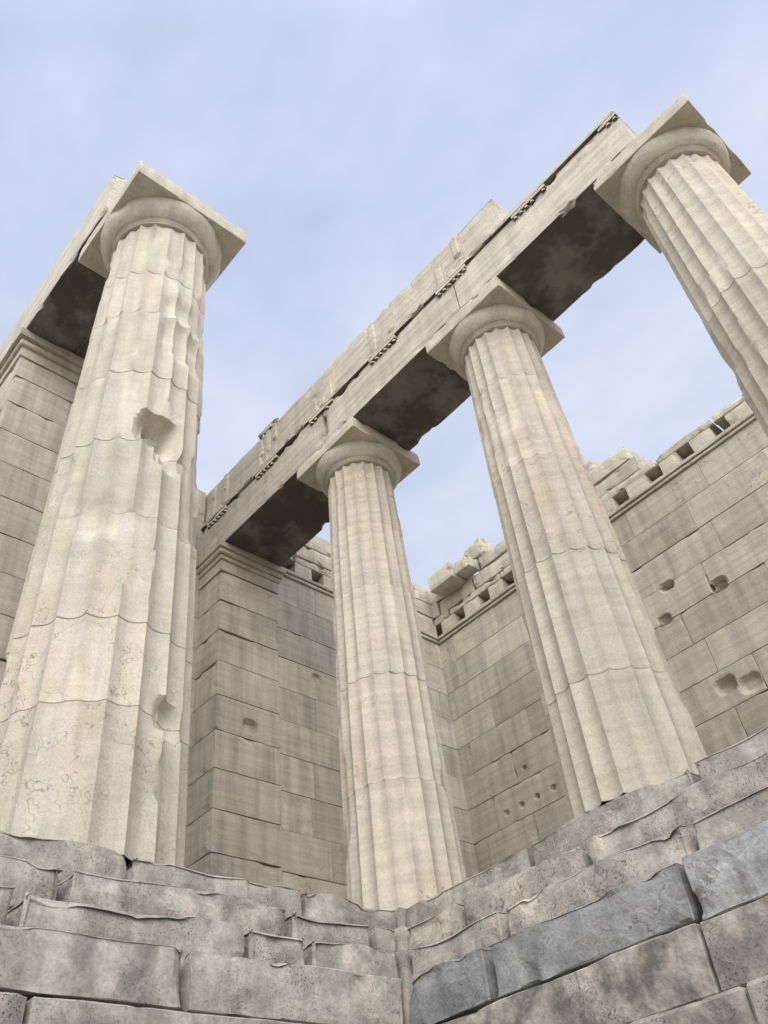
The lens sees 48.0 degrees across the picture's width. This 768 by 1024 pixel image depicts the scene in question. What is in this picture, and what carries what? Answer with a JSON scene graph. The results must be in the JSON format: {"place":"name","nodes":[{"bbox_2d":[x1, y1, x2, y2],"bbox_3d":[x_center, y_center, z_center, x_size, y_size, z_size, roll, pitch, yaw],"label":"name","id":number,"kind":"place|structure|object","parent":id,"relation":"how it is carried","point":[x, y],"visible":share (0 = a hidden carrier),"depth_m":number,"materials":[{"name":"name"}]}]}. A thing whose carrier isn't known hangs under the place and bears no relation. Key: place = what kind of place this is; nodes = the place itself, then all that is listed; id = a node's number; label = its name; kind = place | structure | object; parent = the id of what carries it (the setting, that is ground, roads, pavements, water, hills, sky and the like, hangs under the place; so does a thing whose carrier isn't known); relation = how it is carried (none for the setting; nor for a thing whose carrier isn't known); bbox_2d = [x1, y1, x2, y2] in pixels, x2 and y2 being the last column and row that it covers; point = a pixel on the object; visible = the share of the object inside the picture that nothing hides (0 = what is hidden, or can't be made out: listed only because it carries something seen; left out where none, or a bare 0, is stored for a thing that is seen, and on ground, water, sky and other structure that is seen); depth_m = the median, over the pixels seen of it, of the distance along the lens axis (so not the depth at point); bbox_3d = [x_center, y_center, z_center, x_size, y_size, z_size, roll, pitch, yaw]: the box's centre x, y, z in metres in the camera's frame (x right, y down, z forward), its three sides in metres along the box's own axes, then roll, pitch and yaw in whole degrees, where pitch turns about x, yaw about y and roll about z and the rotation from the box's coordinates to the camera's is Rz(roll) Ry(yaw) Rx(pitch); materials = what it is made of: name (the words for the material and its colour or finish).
{"place":"outdoors","nodes":[
{"label":"outdoors","id":0,"kind":"place"},
{"bbox_2d":[0,0,767,590],"label":"sky","id":1,"kind":"structure","parent":0,"point":[349,142],"materials":[{"name":"blue"}]},
{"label":"foundation courses","id":2,"kind":"object","parent":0,"visible":0},
{"bbox_2d":[0,726,767,1023],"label":"crepidoma marble steps","id":3,"kind":"structure","parent":2,"relation":"on","point":[90,933],"depth_m":4.69,"materials":[{"name":"beige stone"}]},
{"bbox_2d":[0,161,246,866],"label":"corner column","id":4,"kind":"structure","parent":3,"relation":"on","point":[95,695],"depth_m":7.38,"materials":[{"name":"beige stone"}]},
{"bbox_2d":[0,175,126,358],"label":"architrave","id":5,"kind":"object","parent":4,"relation":"on","point":[61,309],"visible":0.24,"depth_m":12.86,"materials":[{"name":"beige stone"}]},
{"bbox_2d":[297,417,465,909],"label":"wing column","id":6,"kind":"structure","parent":3,"relation":"on","point":[403,849],"depth_m":8.50,"materials":[{"name":"stone"}]},
{"bbox_2d":[201,109,644,566],"bbox_3d":[-0.126,-1.536,11.553,1.025,1.526,8.860,28,-54,-32],"label":"architrave","id":7,"kind":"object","parent":6,"relation":"on","point":[558,240],"depth_m":10.58,"materials":[{"name":"stone"}]},
{"bbox_2d":[0,327,767,899],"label":"wall","id":8,"kind":"structure","parent":3,"relation":"on","point":[688,517],"depth_m":11.64,"materials":[{"name":"stone"}]},
{"bbox_2d":[425,276,706,819],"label":"wing column","id":9,"kind":"structure","parent":3,"relation":"on","point":[619,719],"depth_m":7.13,"materials":[{"name":"stone"}]},
{"bbox_2d":[411,820,767,1023],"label":"crepidoma step","id":10,"kind":"object","parent":3,"relation":"attached to","point":[712,881],"visible":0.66,"depth_m":4.27,"materials":[{"name":"grey stone"}]},
{"bbox_2d":[593,93,767,436],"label":"wing column","id":11,"kind":"structure","parent":3,"relation":"on","point":[668,181],"depth_m":7.67,"materials":[{"name":"stone"}]}
]}

